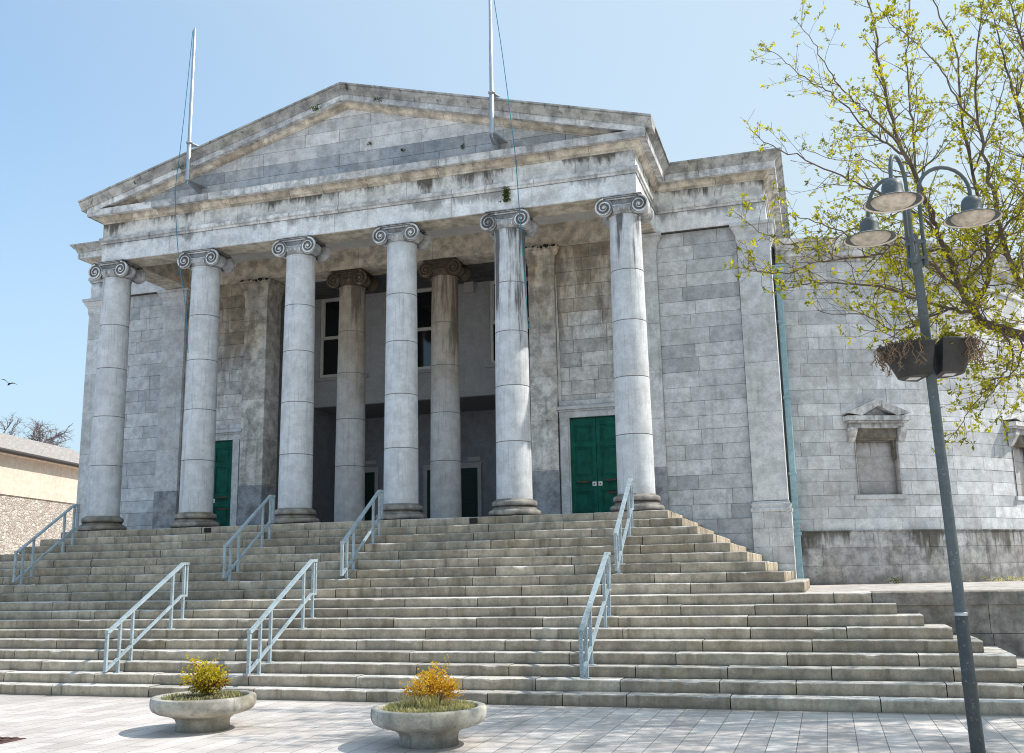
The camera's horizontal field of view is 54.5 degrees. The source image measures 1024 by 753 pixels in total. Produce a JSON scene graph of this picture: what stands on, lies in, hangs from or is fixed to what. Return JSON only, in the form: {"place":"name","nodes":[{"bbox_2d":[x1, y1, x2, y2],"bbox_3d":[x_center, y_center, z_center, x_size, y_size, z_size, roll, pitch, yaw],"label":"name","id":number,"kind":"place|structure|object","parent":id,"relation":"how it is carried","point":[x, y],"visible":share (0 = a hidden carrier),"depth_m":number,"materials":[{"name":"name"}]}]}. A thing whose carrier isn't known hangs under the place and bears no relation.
{"place":"outdoors","nodes":[
{"label":"outdoors","id":0,"kind":"place"},
{"bbox_2d":[0,736,25,743],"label":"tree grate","id":1,"kind":"object","parent":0,"point":[6,739],"visible":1,"depth_m":10.09,"materials":[{"name":"metal"}]},
{"bbox_2d":[162,689,245,700],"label":"grass","id":2,"kind":"structure","parent":0,"point":[230,693],"depth_m":10.63,"materials":[{"name":"green plant"}]},
{"bbox_2d":[0,694,1023,752],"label":"pavement","id":3,"kind":"structure","parent":0,"point":[70,724],"depth_m":10.10,"materials":[{"name":"grey stone"}]},
{"bbox_2d":[0,412,73,447],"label":"bare tree","id":4,"kind":"object","parent":3,"relation":"on","point":[39,432],"visible":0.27,"depth_m":52.97,"materials":[{"name":"plant"}]},
{"bbox_2d":[0,433,79,554],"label":"neighbouring house","id":5,"kind":"structure","parent":3,"relation":"on","point":[38,486],"depth_m":36.98,"materials":[{"name":"paint"}]},
{"bbox_2d":[149,690,255,732],"bbox_3d":[-3.303,3.589,10.639,1.098,0.354,1.098,-5,-12,17],"label":"planter","id":6,"kind":"object","parent":3,"relation":"on","point":[208,715],"visible":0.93,"depth_m":10.33,"materials":[{"name":"concrete"}]},
{"bbox_2d":[178,653,232,694],"bbox_3d":[-3.301,3.230,10.732,0.505,0.472,0.588,-5,-12,17],"label":"shrub","id":7,"kind":"object","parent":6,"relation":"in","point":[203,682],"visible":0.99,"depth_m":10.67,"materials":[{"name":"yellow plant"}]},
{"bbox_2d":[370,699,486,749],"bbox_3d":[-0.786,3.296,9.406,1.098,0.354,1.098,-5,-12,17],"label":"planter","id":8,"kind":"object","parent":3,"relation":"on","point":[427,731],"visible":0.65,"depth_m":9.06,"materials":[{"name":"concrete"}]},
{"bbox_2d":[381,692,477,712],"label":"grass","id":9,"kind":"structure","parent":8,"relation":"in","point":[424,704],"depth_m":9.28,"materials":[{"name":"green plant"}]},
{"bbox_2d":[399,654,465,702],"bbox_3d":[-0.766,2.926,9.526,0.615,0.504,0.579,6,-13,-32],"label":"shrub","id":10,"kind":"object","parent":8,"relation":"in","point":[432,682],"visible":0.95,"depth_m":9.47,"materials":[{"name":"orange plant"}]},
{"bbox_2d":[0,510,1023,715],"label":"stone staircase","id":11,"kind":"structure","parent":3,"relation":"on","point":[493,607],"depth_m":14.57,"materials":[{"name":"grey stone"}]},
{"bbox_2d":[12,504,79,584],"bbox_3d":[-9.158,3.292,19.604,0.100,1.639,1.620,-5,-12,17],"label":"handrail","id":12,"kind":"object","parent":11,"relation":"on","point":[62,539],"visible":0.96,"depth_m":19.51,"materials":[{"name":"metal"}]},
{"bbox_2d":[103,562,189,672],"bbox_3d":[-5.532,3.642,15.144,0.100,1.606,1.860,-5,-12,17],"label":"handrail","id":13,"kind":"object","parent":11,"relation":"on","point":[131,612],"visible":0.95,"depth_m":14.99,"materials":[{"name":"metal"}]},
{"bbox_2d":[222,495,274,580],"bbox_3d":[-4.824,2.950,18.296,0.100,1.639,1.620,-5,-12,17],"label":"handrail","id":14,"kind":"object","parent":11,"relation":"on","point":[270,499],"visible":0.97,"depth_m":18.17,"materials":[{"name":"metal"}]},
{"bbox_2d":[246,559,317,674],"bbox_3d":[-3.317,3.468,14.475,0.100,1.606,1.860,-5,-12,17],"label":"handrail","id":15,"kind":"object","parent":11,"relation":"on","point":[259,621],"visible":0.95,"depth_m":14.25,"materials":[{"name":"metal"}]},
{"bbox_2d":[340,490,383,578],"bbox_3d":[-2.647,2.779,17.640,0.100,1.639,1.620,-5,-12,17],"label":"handrail","id":16,"kind":"object","parent":11,"relation":"on","point":[379,495],"visible":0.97,"depth_m":17.45,"materials":[{"name":"metal"}]},
{"bbox_2d":[578,552,611,678],"bbox_3d":[1.112,3.119,13.138,0.100,1.606,1.860,-5,-12,17],"label":"handrail","id":17,"kind":"object","parent":11,"relation":"on","point":[585,664],"visible":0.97,"depth_m":12.89,"materials":[{"name":"metal"}]},
{"bbox_2d":[613,478,635,573],"bbox_3d":[1.840,2.426,16.285,0.100,1.639,1.620,-5,-12,17],"label":"handrail","id":18,"kind":"object","parent":11,"relation":"on","point":[619,540],"visible":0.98,"depth_m":16.14,"materials":[{"name":"metal"}]},
{"bbox_2d":[871,589,1023,657],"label":"retaining wall","id":19,"kind":"structure","parent":11,"relation":"on","point":[996,618],"depth_m":12.98,"materials":[{"name":"stone"}]},
{"bbox_2d":[68,82,1023,592],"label":"courthouse","id":20,"kind":"structure","parent":3,"relation":"on","point":[354,336],"depth_m":21.15,"materials":[{"name":"stone"}]},
{"bbox_2d":[175,28,207,352],"bbox_3d":[-6.880,-4.055,21.358,0.318,7.277,0.643,-6,-12,22],"label":"flagpole","id":21,"kind":"object","parent":20,"relation":"attached to","point":[196,186],"visible":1,"depth_m":21.40,"materials":[{"name":"metal"}]},
{"bbox_2d":[213,440,232,525],"bbox_3d":[-6.966,2.566,23.083,1.090,2.142,0.060,-5,-12,17],"label":"door","id":22,"kind":"structure","parent":20,"relation":"in","point":[223,449],"depth_m":23.02,"materials":[{"name":"green paint"}]},
{"bbox_2d":[314,298,367,381],"bbox_3d":[-4.272,-0.957,24.998,1.480,2.130,0.150,-5,-12,17],"label":"window","id":23,"kind":"structure","parent":20,"relation":"in","point":[329,307],"depth_m":25.13,"materials":[{"name":"black glass"}]},
{"bbox_2d":[365,472,374,520],"bbox_3d":[-3.904,3.361,26.132,0.660,1.667,0.030,-5,-12,17],"label":"inner door","id":24,"kind":"structure","parent":20,"relation":"in","point":[370,476],"depth_m":26.14,"materials":[{"name":"green paint"}]},
{"bbox_2d":[417,288,431,372],"bbox_3d":[-2.114,-1.127,24.347,1.480,2.130,0.150,-5,-12,17],"label":"window","id":25,"kind":"structure","parent":20,"relation":"in","point":[424,296],"depth_m":24.41,"materials":[{"name":"black glass"}]},
{"bbox_2d":[427,468,477,518],"bbox_3d":[-1.517,3.183,25.410,1.380,1.647,0.030,-5,-12,17],"label":"inner door","id":26,"kind":"structure","parent":20,"relation":"in","point":[469,482],"depth_m":25.33,"materials":[{"name":"green paint"}]},
{"bbox_2d":[499,187,511,201],"bbox_3d":[-0.135,-3.574,19.406,0.260,0.380,0.114,-5,-12,17],"label":"moss","id":27,"kind":"object","parent":20,"relation":"attached to","point":[506,194],"visible":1,"depth_m":19.40,"materials":[{"name":"green plant"}]},
{"bbox_2d":[484,278,529,367],"bbox_3d":[0.043,-1.297,23.696,1.480,2.130,0.150,-5,-12,17],"label":"window","id":28,"kind":"structure","parent":20,"relation":"in","point":[491,284],"depth_m":23.82,"materials":[{"name":"beige paint"}]},
{"bbox_2d":[488,0,528,328],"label":"flagpole","id":29,"kind":"object","parent":20,"relation":"attached to","point":[497,139],"visible":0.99,"depth_m":19.36,"materials":[{"name":"metal"}]},
{"bbox_2d":[570,415,617,513],"bbox_3d":[1.745,1.877,20.436,1.090,2.142,0.093,-5,-12,17],"label":"door","id":30,"kind":"structure","parent":20,"relation":"in","point":[592,439],"depth_m":20.49,"materials":[{"name":"green paint"}]},
{"bbox_2d":[842,399,911,498],"bbox_3d":[7.938,1.586,21.625,1.440,2.140,0.525,0,-11,-6],"label":"blind window","id":31,"kind":"structure","parent":20,"relation":"in","point":[878,471],"depth_m":21.68,"materials":[{"name":"stone"}]},
{"bbox_2d":[1003,409,1023,500],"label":"blind window","id":32,"kind":"structure","parent":20,"relation":"in","point":[1016,424],"depth_m":23.13,"materials":[{"name":"stone"}]},
{"bbox_2d":[672,580,1023,678],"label":"terrace","id":33,"kind":"structure","parent":3,"relation":"on","point":[995,585],"depth_m":16.52,"materials":[{"name":"grey stone"}]},
{"bbox_2d":[886,576,903,583],"bbox_3d":[7.982,4.254,20.724,0.361,0.189,0.176,-5,-12,17],"label":"weed","id":34,"kind":"object","parent":33,"relation":"on","point":[896,580],"visible":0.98,"depth_m":20.74,"materials":[{"name":"green plant"}]},
{"bbox_2d":[969,575,1023,580],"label":"weed","id":35,"kind":"object","parent":33,"relation":"on","point":[1016,578],"visible":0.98,"depth_m":21.30,"materials":[{"name":"green plant"}]},
{"bbox_2d":[723,0,1023,452],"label":"street tree","id":36,"kind":"object","parent":3,"relation":"on","point":[980,321],"visible":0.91,"depth_m":12.31,"materials":[{"name":"green plant"}]},
{"bbox_2d":[843,154,1003,752],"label":"street lamp","id":37,"kind":"object","parent":3,"relation":"on","point":[894,197],"visible":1,"depth_m":8.99,"materials":[{"name":"metal"}]},
{"bbox_2d":[878,339,934,381],"bbox_3d":[3.584,-0.119,9.138,0.385,0.291,0.662,-1,-11,2],"label":"hanging planter","id":38,"kind":"object","parent":37,"relation":"attached to","point":[911,371],"visible":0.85,"depth_m":8.94,"materials":[{"name":"plastic"}]},
{"bbox_2d":[870,325,929,377],"bbox_3d":[3.565,-0.208,9.181,0.520,0.423,0.728,-5,-12,17],"label":"dead plant","id":39,"kind":"object","parent":38,"relation":"in","point":[901,339],"visible":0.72,"depth_m":8.99,"materials":[{"name":"brown plant"}]},
{"bbox_2d":[934,336,979,378],"bbox_3d":[4.075,-0.158,9.095,0.385,0.291,0.662,-3,-11,9],"label":"hanging planter","id":40,"kind":"object","parent":37,"relation":"attached to","point":[950,360],"visible":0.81,"depth_m":8.90,"materials":[{"name":"plastic"}]},
{"bbox_2d":[932,323,993,368],"bbox_3d":[4.105,-0.256,9.111,0.552,0.408,0.700,-5,-12,17],"label":"dead plant","id":41,"kind":"object","parent":40,"relation":"in","point":[975,352],"visible":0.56,"depth_m":8.92,"materials":[{"name":"brown plant"}]},
{"bbox_2d":[0,0,1023,452],"label":"sky","id":42,"kind":"structure","parent":0,"point":[93,92],"materials":[{"name":"blue"}]}
]}

